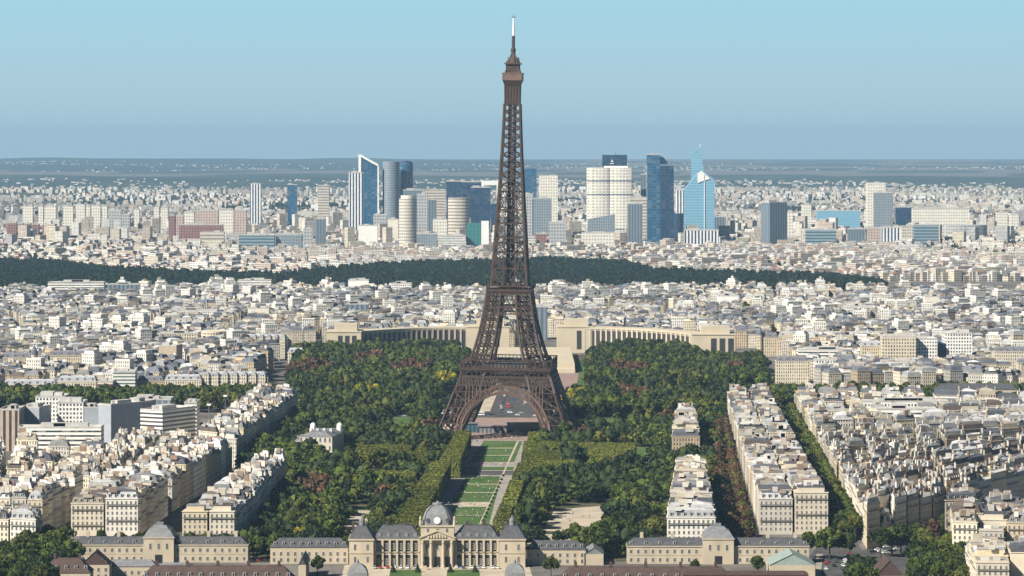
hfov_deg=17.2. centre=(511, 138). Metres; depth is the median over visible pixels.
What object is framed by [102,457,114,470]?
apartment house
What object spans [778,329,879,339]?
grand apartment block
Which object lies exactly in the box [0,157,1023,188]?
hills
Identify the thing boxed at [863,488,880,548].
apartment house
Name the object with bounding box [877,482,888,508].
apartment house
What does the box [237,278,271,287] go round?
block
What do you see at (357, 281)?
block
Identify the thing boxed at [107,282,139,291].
block
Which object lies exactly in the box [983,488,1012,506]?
apartment house
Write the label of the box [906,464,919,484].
apartment house
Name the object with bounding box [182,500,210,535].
apartment house
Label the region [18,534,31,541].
street tree
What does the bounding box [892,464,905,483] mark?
apartment house
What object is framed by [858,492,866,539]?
apartment house
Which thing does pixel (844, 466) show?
apartment house
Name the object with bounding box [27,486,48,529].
apartment house
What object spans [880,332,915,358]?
pale tower block
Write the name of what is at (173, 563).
yellow service building
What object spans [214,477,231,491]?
apartment house
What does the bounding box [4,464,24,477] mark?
apartment house
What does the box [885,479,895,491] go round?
apartment house
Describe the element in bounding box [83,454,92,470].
apartment house
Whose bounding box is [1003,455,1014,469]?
apartment house
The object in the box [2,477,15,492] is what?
apartment house
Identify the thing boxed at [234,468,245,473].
apartment house
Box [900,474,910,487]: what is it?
apartment house
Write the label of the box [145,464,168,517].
apartment house
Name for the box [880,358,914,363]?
pale tower block
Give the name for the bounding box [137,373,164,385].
grand apartment block
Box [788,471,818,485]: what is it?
apartment house
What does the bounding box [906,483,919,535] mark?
apartment house
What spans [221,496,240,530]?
apartment house
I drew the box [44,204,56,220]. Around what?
flats slab
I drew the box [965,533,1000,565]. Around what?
apartment house
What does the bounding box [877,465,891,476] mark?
apartment house
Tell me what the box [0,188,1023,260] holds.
apartment buildings
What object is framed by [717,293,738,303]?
block
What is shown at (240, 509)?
apartment house
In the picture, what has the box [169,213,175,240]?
flats block
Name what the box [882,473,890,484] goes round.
apartment house
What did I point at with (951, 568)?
street tree
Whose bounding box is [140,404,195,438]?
slab block
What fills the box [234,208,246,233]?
flats block
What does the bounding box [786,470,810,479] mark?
apartment house
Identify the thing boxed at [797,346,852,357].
long terrace block
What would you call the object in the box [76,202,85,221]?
flats slab
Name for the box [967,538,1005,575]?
apartment house
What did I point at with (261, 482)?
apartment house
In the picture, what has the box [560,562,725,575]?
barracks block
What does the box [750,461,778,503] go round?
apartment house
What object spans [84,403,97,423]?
slab block
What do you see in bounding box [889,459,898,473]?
apartment house
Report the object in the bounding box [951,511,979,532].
apartment house
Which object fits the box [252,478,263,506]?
apartment house
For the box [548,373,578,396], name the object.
fountain walk
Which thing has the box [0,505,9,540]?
apartment house
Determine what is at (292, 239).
office tower
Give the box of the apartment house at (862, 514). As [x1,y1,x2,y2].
[860,503,863,542]
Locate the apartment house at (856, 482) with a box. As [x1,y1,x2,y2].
[851,472,868,507]
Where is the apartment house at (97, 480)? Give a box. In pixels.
[88,474,120,487]
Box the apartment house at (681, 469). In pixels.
[673,465,708,479]
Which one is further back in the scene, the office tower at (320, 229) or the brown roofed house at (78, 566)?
the office tower at (320, 229)
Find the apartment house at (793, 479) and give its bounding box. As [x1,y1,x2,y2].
[789,473,822,486]
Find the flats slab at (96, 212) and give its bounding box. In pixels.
[91,205,100,227]
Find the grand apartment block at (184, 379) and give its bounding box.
[165,371,201,386]
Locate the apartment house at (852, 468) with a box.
[845,463,858,493]
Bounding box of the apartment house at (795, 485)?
[792,477,824,496]
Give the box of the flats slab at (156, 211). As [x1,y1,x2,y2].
[154,205,159,232]
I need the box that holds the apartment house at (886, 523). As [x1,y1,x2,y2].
[881,514,893,545]
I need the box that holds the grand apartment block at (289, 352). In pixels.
[287,345,302,365]
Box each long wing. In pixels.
[74,522,249,562]
[626,523,809,563]
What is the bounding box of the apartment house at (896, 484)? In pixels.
[887,481,900,510]
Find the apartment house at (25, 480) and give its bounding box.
[17,475,34,493]
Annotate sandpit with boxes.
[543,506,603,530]
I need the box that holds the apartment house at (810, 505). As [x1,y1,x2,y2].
[793,479,828,533]
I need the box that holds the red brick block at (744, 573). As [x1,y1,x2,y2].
[681,571,808,575]
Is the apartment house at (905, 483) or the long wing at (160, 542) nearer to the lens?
the long wing at (160, 542)
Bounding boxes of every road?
[385,411,544,416]
[462,471,513,474]
[464,463,517,466]
[491,382,541,410]
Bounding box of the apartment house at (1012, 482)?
[1006,466,1018,495]
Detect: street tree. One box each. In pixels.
[0,539,9,546]
[0,554,13,562]
[0,558,12,568]
[0,566,10,575]
[3,549,16,554]
[4,541,22,549]
[5,547,18,550]
[7,551,24,559]
[7,568,23,575]
[8,538,24,543]
[9,564,24,570]
[13,556,30,563]
[15,530,37,539]
[15,560,29,568]
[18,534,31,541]
[18,547,39,555]
[22,539,42,550]
[23,565,30,575]
[25,563,39,575]
[26,553,51,565]
[30,564,54,575]
[36,532,58,541]
[39,524,56,533]
[39,548,52,555]
[40,561,60,575]
[41,541,60,549]
[45,549,68,559]
[46,567,58,575]
[48,546,60,551]
[53,532,69,540]
[53,538,65,543]
[58,525,76,537]
[58,548,77,557]
[60,545,75,555]
[61,538,86,556]
[96,529,106,535]
[131,532,143,535]
[184,531,195,535]
[248,535,264,555]
[310,555,325,575]
[541,556,560,575]
[689,559,699,565]
[718,508,733,519]
[720,512,737,521]
[720,514,739,521]
[723,518,742,531]
[726,524,736,536]
[738,526,755,536]
[739,514,750,522]
[741,520,754,528]
[749,555,764,569]
[801,531,817,547]
[814,526,844,559]
[832,509,845,518]
[832,514,847,531]
[836,519,846,534]
[839,532,857,556]
[843,524,861,535]
[843,565,861,575]
[844,509,858,517]
[845,554,860,567]
[846,513,862,536]
[847,515,861,542]
[849,558,872,566]
[850,562,866,571]
[861,566,880,575]
[864,555,877,565]
[866,526,891,556]
[887,526,905,555]
[894,523,911,552]
[903,541,925,556]
[904,556,920,572]
[905,562,927,575]
[905,565,926,575]
[906,549,925,566]
[908,522,925,535]
[908,546,930,555]
[908,558,930,575]
[910,527,929,540]
[915,534,936,542]
[919,540,928,547]
[921,551,938,559]
[923,518,940,533]
[927,541,945,551]
[927,554,947,564]
[928,526,939,536]
[928,561,950,575]
[936,514,944,534]
[937,519,944,536]
[937,534,951,542]
[937,547,956,553]
[939,549,959,556]
[943,555,953,558]
[943,561,955,570]
[946,544,959,551]
[946,558,960,569]
[947,567,966,575]
[953,557,963,564]
[957,542,965,554]
[957,547,964,557]
[957,564,967,568]
[963,566,969,575]
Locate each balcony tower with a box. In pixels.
[97,377,114,402]
[113,368,137,387]
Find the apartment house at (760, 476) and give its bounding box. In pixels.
[753,469,785,483]
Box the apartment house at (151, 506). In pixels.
[131,480,154,526]
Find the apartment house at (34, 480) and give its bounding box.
[32,476,36,485]
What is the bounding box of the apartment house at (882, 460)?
[872,457,885,473]
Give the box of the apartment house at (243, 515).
[228,494,246,527]
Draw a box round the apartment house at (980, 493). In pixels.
[954,483,984,501]
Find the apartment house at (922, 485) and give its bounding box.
[917,482,928,493]
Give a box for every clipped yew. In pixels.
[390,563,395,572]
[415,563,420,572]
[447,563,453,572]
[472,564,477,572]
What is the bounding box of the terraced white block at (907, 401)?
[860,397,948,408]
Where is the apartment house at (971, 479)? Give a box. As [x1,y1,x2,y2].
[964,465,978,488]
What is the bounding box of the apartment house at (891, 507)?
[890,490,899,521]
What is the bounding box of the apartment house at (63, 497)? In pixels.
[58,481,66,524]
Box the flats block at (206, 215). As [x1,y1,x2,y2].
[195,208,218,223]
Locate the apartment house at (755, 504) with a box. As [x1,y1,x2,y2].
[754,487,755,521]
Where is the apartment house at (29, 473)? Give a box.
[24,470,40,482]
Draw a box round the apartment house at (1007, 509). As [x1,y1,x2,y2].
[981,503,1012,515]
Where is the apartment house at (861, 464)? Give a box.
[859,458,864,469]
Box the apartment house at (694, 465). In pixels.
[677,461,704,468]
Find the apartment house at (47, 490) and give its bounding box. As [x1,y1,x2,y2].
[33,481,53,525]
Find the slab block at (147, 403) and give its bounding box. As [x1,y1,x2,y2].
[130,397,155,407]
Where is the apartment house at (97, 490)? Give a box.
[80,487,108,494]
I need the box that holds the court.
[342,565,531,575]
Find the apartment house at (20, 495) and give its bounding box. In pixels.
[11,484,29,511]
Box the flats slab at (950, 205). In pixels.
[946,203,955,207]
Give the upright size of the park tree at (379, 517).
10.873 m
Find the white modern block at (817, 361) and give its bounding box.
[813,357,835,366]
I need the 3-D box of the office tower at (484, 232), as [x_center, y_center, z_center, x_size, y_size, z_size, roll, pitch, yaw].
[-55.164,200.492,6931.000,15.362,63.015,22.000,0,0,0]
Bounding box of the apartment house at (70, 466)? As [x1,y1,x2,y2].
[62,463,84,492]
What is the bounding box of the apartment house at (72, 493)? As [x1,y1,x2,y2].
[69,486,75,520]
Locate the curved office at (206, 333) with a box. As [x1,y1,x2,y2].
[201,330,226,337]
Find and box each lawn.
[346,506,367,524]
[377,417,409,425]
[389,569,420,575]
[447,569,479,575]
[451,476,499,501]
[451,507,485,524]
[469,441,515,461]
[577,364,584,384]
[586,418,614,422]
[636,447,645,461]
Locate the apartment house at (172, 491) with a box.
[161,468,177,511]
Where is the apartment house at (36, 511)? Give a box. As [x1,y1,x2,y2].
[11,504,41,531]
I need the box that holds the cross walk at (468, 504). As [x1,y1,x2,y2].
[445,502,488,506]
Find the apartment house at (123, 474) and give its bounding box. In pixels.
[107,470,130,478]
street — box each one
[143,491,206,535]
[712,443,758,536]
[809,512,941,575]
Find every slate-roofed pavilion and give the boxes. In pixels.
[298,550,309,575]
[584,543,603,564]
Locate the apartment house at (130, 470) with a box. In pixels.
[110,465,137,474]
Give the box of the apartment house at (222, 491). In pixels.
[218,488,226,495]
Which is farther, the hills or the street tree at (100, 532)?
the hills
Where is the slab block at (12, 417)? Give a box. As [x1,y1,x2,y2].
[0,404,24,450]
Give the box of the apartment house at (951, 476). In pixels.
[943,467,960,498]
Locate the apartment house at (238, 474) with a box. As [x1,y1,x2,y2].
[229,470,243,479]
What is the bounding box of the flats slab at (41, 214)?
[38,204,43,224]
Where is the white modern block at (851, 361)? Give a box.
[847,359,863,365]
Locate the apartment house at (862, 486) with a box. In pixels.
[854,476,870,511]
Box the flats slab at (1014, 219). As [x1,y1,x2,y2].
[1009,213,1018,229]
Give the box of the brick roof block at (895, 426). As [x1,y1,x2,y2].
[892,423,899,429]
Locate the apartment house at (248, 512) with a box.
[245,492,251,527]
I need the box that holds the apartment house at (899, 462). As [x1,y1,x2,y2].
[890,460,901,478]
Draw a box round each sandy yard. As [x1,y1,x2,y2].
[343,525,356,533]
[348,510,369,521]
[527,534,570,543]
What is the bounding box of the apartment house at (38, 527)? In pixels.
[16,507,39,532]
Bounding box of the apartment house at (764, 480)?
[755,479,765,524]
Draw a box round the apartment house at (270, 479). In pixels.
[269,475,271,497]
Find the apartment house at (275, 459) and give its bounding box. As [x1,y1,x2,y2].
[269,455,279,482]
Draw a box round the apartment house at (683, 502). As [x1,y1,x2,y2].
[667,499,715,514]
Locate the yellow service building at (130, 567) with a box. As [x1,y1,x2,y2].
[112,559,158,575]
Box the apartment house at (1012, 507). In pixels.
[993,501,1017,511]
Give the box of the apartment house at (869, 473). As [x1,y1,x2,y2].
[864,469,876,485]
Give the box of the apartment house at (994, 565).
[972,555,1009,575]
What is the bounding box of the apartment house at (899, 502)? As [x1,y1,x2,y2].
[891,488,907,541]
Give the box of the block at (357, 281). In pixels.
[348,278,368,286]
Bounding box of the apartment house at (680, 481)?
[670,478,711,489]
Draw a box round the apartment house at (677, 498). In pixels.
[675,496,696,501]
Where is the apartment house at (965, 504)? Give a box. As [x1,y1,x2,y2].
[951,500,982,518]
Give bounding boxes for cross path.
[456,492,492,492]
[474,455,509,455]
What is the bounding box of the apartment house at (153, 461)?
[144,459,161,469]
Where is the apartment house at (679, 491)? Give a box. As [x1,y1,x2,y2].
[669,489,694,500]
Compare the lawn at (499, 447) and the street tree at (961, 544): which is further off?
the lawn at (499, 447)
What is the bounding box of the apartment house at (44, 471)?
[32,464,51,476]
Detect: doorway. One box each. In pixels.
[424,557,429,566]
[435,557,439,566]
[445,557,449,566]
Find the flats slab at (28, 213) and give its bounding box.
[22,205,33,224]
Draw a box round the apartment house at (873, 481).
[871,478,876,488]
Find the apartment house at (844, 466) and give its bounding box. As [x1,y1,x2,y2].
[840,460,849,487]
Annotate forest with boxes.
[0,197,1023,289]
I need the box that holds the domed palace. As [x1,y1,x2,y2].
[348,501,525,567]
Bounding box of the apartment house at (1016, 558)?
[1008,535,1023,575]
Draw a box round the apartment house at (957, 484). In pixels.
[950,481,963,492]
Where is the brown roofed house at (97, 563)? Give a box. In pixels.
[84,549,111,575]
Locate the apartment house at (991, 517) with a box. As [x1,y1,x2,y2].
[979,503,1009,526]
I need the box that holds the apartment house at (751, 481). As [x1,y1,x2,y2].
[751,466,780,507]
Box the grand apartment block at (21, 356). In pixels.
[3,345,37,362]
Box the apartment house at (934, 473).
[927,470,941,489]
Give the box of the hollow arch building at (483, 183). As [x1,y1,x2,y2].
[481,181,497,190]
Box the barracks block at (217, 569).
[143,561,294,575]
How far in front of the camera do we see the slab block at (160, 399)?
2727.28 m
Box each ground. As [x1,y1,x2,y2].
[0,159,1023,575]
[250,396,666,561]
[302,355,586,395]
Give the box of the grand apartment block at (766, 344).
[756,326,778,355]
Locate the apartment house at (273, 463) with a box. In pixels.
[272,461,277,485]
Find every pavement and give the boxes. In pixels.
[480,382,501,410]
[815,554,822,575]
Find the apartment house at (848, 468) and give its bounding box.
[842,461,851,487]
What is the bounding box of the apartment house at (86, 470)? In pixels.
[82,464,90,488]
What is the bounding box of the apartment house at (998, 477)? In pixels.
[988,462,1007,491]
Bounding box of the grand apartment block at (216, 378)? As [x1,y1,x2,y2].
[202,369,268,386]
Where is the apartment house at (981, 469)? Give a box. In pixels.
[977,459,986,475]
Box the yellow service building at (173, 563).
[160,562,192,564]
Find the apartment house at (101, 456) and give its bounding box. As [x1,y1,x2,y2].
[98,453,104,469]
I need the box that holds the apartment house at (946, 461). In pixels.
[939,453,952,480]
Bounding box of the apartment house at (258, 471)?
[253,467,267,502]
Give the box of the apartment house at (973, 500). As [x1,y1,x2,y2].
[950,498,984,511]
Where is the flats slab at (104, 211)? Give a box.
[102,205,107,226]
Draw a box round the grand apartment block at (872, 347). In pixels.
[860,338,879,356]
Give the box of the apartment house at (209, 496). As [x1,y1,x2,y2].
[197,494,215,504]
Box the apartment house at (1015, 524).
[1006,508,1023,541]
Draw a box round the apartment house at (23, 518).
[9,505,37,541]
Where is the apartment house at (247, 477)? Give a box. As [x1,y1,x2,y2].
[242,474,260,508]
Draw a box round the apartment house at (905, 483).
[901,481,913,492]
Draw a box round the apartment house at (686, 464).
[673,462,689,473]
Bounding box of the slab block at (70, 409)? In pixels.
[57,397,87,421]
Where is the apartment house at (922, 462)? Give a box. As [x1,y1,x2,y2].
[918,458,927,472]
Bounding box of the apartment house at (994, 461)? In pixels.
[987,455,998,469]
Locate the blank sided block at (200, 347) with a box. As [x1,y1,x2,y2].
[189,345,212,354]
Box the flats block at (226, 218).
[219,209,233,232]
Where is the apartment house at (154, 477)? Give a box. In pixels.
[131,469,161,521]
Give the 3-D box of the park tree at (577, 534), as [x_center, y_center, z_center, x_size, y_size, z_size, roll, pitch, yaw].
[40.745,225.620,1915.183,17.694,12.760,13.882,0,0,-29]
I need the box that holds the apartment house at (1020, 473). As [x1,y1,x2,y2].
[1016,463,1023,497]
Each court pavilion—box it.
[347,559,368,575]
[504,559,524,575]
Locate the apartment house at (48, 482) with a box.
[36,477,57,527]
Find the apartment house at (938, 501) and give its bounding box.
[931,486,944,520]
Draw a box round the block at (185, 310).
[177,307,218,313]
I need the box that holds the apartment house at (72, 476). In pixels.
[55,466,80,495]
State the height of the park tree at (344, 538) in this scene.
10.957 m
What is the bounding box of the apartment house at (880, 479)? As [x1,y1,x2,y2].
[872,475,886,491]
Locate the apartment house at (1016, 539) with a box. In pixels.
[1007,534,1022,557]
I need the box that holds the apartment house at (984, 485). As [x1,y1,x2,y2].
[978,473,991,496]
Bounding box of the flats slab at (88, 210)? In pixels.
[86,205,90,216]
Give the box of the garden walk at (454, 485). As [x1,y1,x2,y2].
[440,440,526,532]
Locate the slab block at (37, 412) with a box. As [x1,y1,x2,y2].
[22,402,50,423]
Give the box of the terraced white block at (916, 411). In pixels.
[875,405,936,417]
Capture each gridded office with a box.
[916,336,936,358]
[937,342,944,357]
[942,329,971,356]
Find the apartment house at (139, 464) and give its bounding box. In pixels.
[133,461,145,467]
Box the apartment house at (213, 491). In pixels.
[200,486,221,499]
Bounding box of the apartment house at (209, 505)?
[196,499,212,508]
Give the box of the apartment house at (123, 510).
[105,486,142,535]
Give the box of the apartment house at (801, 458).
[781,455,812,469]
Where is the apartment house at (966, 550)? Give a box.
[964,537,985,563]
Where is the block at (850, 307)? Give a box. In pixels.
[843,303,866,318]
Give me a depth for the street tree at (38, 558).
1764.07 m
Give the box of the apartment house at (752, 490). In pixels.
[751,467,772,510]
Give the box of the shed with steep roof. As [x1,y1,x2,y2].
[873,555,902,575]
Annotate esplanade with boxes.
[444,418,551,439]
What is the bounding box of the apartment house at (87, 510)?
[70,490,106,535]
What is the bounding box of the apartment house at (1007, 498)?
[987,492,1022,506]
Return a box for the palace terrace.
[479,347,574,372]
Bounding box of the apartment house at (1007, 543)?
[1005,541,1009,552]
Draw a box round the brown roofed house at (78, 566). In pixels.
[50,553,93,575]
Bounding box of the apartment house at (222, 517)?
[209,497,238,535]
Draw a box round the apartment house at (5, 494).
[0,484,11,506]
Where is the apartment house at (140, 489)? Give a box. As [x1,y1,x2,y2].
[117,482,146,532]
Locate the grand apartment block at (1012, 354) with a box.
[993,344,1023,368]
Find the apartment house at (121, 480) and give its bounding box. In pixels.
[100,474,123,485]
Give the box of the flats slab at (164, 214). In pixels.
[161,207,168,228]
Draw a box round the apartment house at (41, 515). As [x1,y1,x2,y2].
[18,504,43,529]
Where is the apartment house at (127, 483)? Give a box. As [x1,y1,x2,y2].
[120,481,150,529]
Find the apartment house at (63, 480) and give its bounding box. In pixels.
[49,471,70,522]
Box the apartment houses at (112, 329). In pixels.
[0,274,1023,500]
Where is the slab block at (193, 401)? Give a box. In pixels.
[184,398,199,436]
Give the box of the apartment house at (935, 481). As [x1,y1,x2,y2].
[929,476,943,492]
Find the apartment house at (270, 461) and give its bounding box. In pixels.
[268,460,275,487]
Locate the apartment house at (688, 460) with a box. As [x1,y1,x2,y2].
[674,457,707,470]
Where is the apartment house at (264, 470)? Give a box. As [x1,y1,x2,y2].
[251,462,269,501]
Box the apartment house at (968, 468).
[959,461,978,480]
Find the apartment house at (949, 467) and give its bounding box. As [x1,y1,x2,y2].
[941,462,955,493]
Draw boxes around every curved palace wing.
[326,318,509,352]
[556,318,735,352]
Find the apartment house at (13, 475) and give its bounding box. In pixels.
[2,470,22,485]
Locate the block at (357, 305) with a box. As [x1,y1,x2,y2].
[345,301,368,310]
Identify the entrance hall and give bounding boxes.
[465,422,478,432]
[478,425,506,432]
[506,422,546,431]
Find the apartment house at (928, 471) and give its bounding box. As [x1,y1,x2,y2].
[922,468,932,480]
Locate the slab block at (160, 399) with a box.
[137,394,173,404]
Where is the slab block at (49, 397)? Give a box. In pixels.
[35,391,69,421]
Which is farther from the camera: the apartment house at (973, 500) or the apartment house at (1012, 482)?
the apartment house at (1012, 482)
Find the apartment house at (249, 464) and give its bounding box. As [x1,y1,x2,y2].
[244,461,253,468]
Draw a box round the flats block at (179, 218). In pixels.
[176,213,183,235]
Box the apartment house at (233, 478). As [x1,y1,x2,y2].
[221,474,237,483]
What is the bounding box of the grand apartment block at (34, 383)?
[4,376,56,387]
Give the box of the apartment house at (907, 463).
[902,459,913,471]
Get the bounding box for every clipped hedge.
[352,470,416,481]
[355,444,412,465]
[394,485,437,532]
[405,450,440,464]
[416,461,450,501]
[439,429,471,477]
[492,503,513,533]
[501,479,524,513]
[511,461,534,478]
[514,482,534,525]
[521,449,561,462]
[522,440,636,462]
[527,431,546,440]
[531,459,574,467]
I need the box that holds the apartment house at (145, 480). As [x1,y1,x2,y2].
[129,474,158,523]
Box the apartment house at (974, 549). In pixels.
[969,543,1005,575]
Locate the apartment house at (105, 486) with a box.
[89,482,108,489]
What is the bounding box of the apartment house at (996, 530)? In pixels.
[978,524,1006,541]
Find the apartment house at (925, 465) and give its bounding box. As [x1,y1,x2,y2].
[919,460,933,478]
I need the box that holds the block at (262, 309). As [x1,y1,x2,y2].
[248,306,269,313]
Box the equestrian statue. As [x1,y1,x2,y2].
[422,559,427,569]
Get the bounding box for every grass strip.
[463,467,513,469]
[481,479,499,523]
[510,441,521,461]
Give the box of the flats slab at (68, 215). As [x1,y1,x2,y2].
[63,205,73,227]
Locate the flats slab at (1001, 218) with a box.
[995,211,1007,225]
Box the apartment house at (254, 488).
[237,479,258,519]
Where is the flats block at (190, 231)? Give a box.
[179,223,222,238]
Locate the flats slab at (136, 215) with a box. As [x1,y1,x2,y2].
[134,207,139,227]
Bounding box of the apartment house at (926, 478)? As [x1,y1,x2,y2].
[923,473,930,482]
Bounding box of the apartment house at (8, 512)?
[3,508,10,540]
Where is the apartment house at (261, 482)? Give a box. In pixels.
[249,473,265,505]
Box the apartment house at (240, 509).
[231,494,242,531]
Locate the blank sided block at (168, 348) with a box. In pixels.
[159,342,182,358]
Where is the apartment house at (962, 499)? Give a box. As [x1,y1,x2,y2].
[950,496,984,530]
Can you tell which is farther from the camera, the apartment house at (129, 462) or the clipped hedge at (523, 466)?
the clipped hedge at (523, 466)
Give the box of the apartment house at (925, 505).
[918,487,932,525]
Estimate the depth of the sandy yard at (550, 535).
1963.51 m
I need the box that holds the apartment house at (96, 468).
[90,459,102,481]
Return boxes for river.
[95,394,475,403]
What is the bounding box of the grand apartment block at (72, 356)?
[50,348,88,363]
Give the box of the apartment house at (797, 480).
[791,477,824,495]
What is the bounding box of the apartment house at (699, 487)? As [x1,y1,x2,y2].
[670,480,712,496]
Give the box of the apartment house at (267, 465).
[257,459,274,491]
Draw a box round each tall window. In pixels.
[428,331,431,339]
[439,331,442,340]
[450,331,453,340]
[456,331,459,340]
[462,331,465,347]
[592,331,594,345]
[596,331,599,343]
[607,331,610,342]
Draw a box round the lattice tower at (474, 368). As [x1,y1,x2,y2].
[439,15,577,431]
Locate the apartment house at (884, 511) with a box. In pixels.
[880,504,891,524]
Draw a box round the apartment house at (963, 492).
[944,486,980,532]
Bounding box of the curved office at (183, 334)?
[157,330,199,338]
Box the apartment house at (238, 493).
[225,487,248,527]
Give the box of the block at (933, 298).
[923,294,938,303]
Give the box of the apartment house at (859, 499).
[856,492,865,535]
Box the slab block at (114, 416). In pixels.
[98,399,142,444]
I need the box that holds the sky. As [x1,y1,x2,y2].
[0,0,1023,158]
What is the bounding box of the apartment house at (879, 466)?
[875,462,889,479]
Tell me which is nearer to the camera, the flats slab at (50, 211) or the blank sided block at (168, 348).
the blank sided block at (168, 348)
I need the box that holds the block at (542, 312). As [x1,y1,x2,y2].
[535,303,547,339]
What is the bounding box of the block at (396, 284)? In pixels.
[391,281,411,288]
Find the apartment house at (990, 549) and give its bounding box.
[971,539,1008,575]
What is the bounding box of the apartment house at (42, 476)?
[33,470,44,478]
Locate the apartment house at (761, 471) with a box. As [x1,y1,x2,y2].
[752,465,784,514]
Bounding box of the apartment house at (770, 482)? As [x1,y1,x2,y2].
[757,475,791,528]
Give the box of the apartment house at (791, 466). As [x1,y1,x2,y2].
[783,461,811,477]
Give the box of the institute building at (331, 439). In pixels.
[295,422,343,452]
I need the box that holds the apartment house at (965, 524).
[951,508,978,543]
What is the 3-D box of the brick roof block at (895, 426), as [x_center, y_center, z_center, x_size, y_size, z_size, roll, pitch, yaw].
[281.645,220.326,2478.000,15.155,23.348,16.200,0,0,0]
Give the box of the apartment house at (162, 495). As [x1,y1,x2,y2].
[140,468,165,519]
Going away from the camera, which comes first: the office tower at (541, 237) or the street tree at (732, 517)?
the street tree at (732, 517)
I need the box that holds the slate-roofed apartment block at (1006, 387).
[934,383,1016,392]
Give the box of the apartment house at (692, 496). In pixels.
[668,490,714,506]
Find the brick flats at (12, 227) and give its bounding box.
[7,221,16,233]
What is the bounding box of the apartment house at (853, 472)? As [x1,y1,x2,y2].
[847,470,855,496]
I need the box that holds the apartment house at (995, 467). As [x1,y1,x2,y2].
[987,462,1002,474]
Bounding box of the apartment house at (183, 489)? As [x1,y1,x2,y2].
[172,461,185,506]
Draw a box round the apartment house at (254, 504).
[253,494,255,520]
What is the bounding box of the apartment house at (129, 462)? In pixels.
[123,459,139,472]
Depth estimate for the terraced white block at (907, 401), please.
2643.92 m
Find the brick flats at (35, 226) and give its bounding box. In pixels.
[32,223,39,234]
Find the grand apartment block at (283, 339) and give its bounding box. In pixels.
[246,332,287,358]
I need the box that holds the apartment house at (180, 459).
[170,451,190,502]
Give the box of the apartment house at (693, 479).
[671,478,711,487]
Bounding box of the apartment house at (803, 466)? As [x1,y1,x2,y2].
[785,462,817,481]
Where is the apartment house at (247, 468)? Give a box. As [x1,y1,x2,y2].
[244,465,250,474]
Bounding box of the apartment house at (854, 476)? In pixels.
[849,468,863,502]
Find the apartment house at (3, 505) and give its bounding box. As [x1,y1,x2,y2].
[0,502,10,515]
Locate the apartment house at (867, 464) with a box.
[861,461,874,475]
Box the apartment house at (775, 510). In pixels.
[758,487,792,533]
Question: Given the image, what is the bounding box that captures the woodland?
[0,294,1023,524]
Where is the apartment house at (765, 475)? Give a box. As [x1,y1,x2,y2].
[754,472,784,517]
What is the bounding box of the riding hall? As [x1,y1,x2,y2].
[766,548,814,575]
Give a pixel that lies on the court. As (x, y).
(440, 571)
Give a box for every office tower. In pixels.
[108,208,122,228]
[122,213,130,232]
[200,230,224,245]
[239,233,274,246]
[250,183,261,223]
[276,232,302,248]
[287,183,297,225]
[303,227,312,247]
[315,216,325,244]
[318,184,329,217]
[349,171,363,229]
[358,154,378,224]
[358,224,377,244]
[373,213,387,224]
[383,162,399,223]
[388,217,398,239]
[399,195,416,246]
[400,161,412,197]
[403,188,422,197]
[416,231,436,246]
[417,192,427,232]
[425,189,445,218]
[428,198,436,230]
[433,217,446,239]
[438,234,465,246]
[446,179,461,224]
[448,198,468,234]
[462,181,480,217]
[466,223,480,245]
[471,186,490,228]
[481,221,488,243]
[491,201,496,232]
[521,193,532,238]
[524,168,536,197]
[528,236,534,244]
[532,196,551,236]
[536,232,546,244]
[539,175,557,220]
[549,220,565,245]
[581,231,613,246]
[586,166,632,232]
[587,214,614,238]
[602,155,626,167]
[627,202,641,242]
[630,196,645,238]
[641,173,645,196]
[646,153,667,242]
[660,166,673,239]
[674,213,683,237]
[675,188,683,212]
[684,171,714,228]
[684,228,718,243]
[691,147,703,179]
[715,215,725,229]
[761,200,786,243]
[787,210,792,236]
[801,203,810,223]
[805,228,835,243]
[816,209,859,227]
[847,227,865,244]
[866,182,884,226]
[866,226,879,242]
[873,191,892,226]
[880,226,900,241]
[894,205,912,224]
[901,224,912,238]
[911,207,968,224]
[913,223,938,243]
[942,225,986,236]
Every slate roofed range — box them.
[270,538,348,563]
[526,540,585,564]
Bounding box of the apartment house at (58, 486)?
[44,476,62,526]
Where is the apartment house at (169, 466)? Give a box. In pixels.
[162,460,180,507]
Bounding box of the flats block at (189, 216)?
[184,211,194,223]
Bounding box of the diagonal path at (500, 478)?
[479,441,518,523]
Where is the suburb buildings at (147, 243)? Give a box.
[0,161,1023,281]
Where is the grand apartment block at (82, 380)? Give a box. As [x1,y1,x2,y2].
[57,373,97,388]
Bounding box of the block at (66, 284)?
[48,280,105,291]
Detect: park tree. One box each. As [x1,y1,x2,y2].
[233,528,254,539]
[248,525,266,554]
[251,511,266,524]
[253,514,271,526]
[257,545,269,556]
[260,522,280,532]
[261,511,277,518]
[265,531,280,537]
[265,535,277,552]
[268,517,285,525]
[277,510,302,521]
[277,521,299,533]
[277,532,293,537]
[291,508,306,514]
[291,526,304,533]
[293,517,318,527]
[294,524,326,537]
[301,512,313,518]
[311,509,334,519]
[313,516,326,527]
[318,526,334,537]
[323,518,344,537]
[328,511,347,527]
[342,535,349,543]
[343,526,350,533]
[366,516,384,521]
[366,519,382,525]
[367,518,385,522]
[369,523,380,533]
[384,514,396,523]
[520,522,545,546]
[535,534,550,539]
[551,530,565,539]
[561,528,572,539]
[569,522,581,530]
[569,526,588,542]
[580,522,605,542]
[584,545,613,552]
[585,527,617,549]
[596,515,628,529]
[601,509,627,518]
[605,541,626,556]
[614,527,644,542]
[624,507,651,523]
[634,514,666,536]
[635,527,658,536]
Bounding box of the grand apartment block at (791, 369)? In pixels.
[775,353,808,383]
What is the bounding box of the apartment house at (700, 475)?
[672,471,709,480]
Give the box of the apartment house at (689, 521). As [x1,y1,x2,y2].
[666,505,715,536]
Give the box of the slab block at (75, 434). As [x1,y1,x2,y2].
[18,422,103,454]
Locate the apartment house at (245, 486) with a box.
[233,480,253,525]

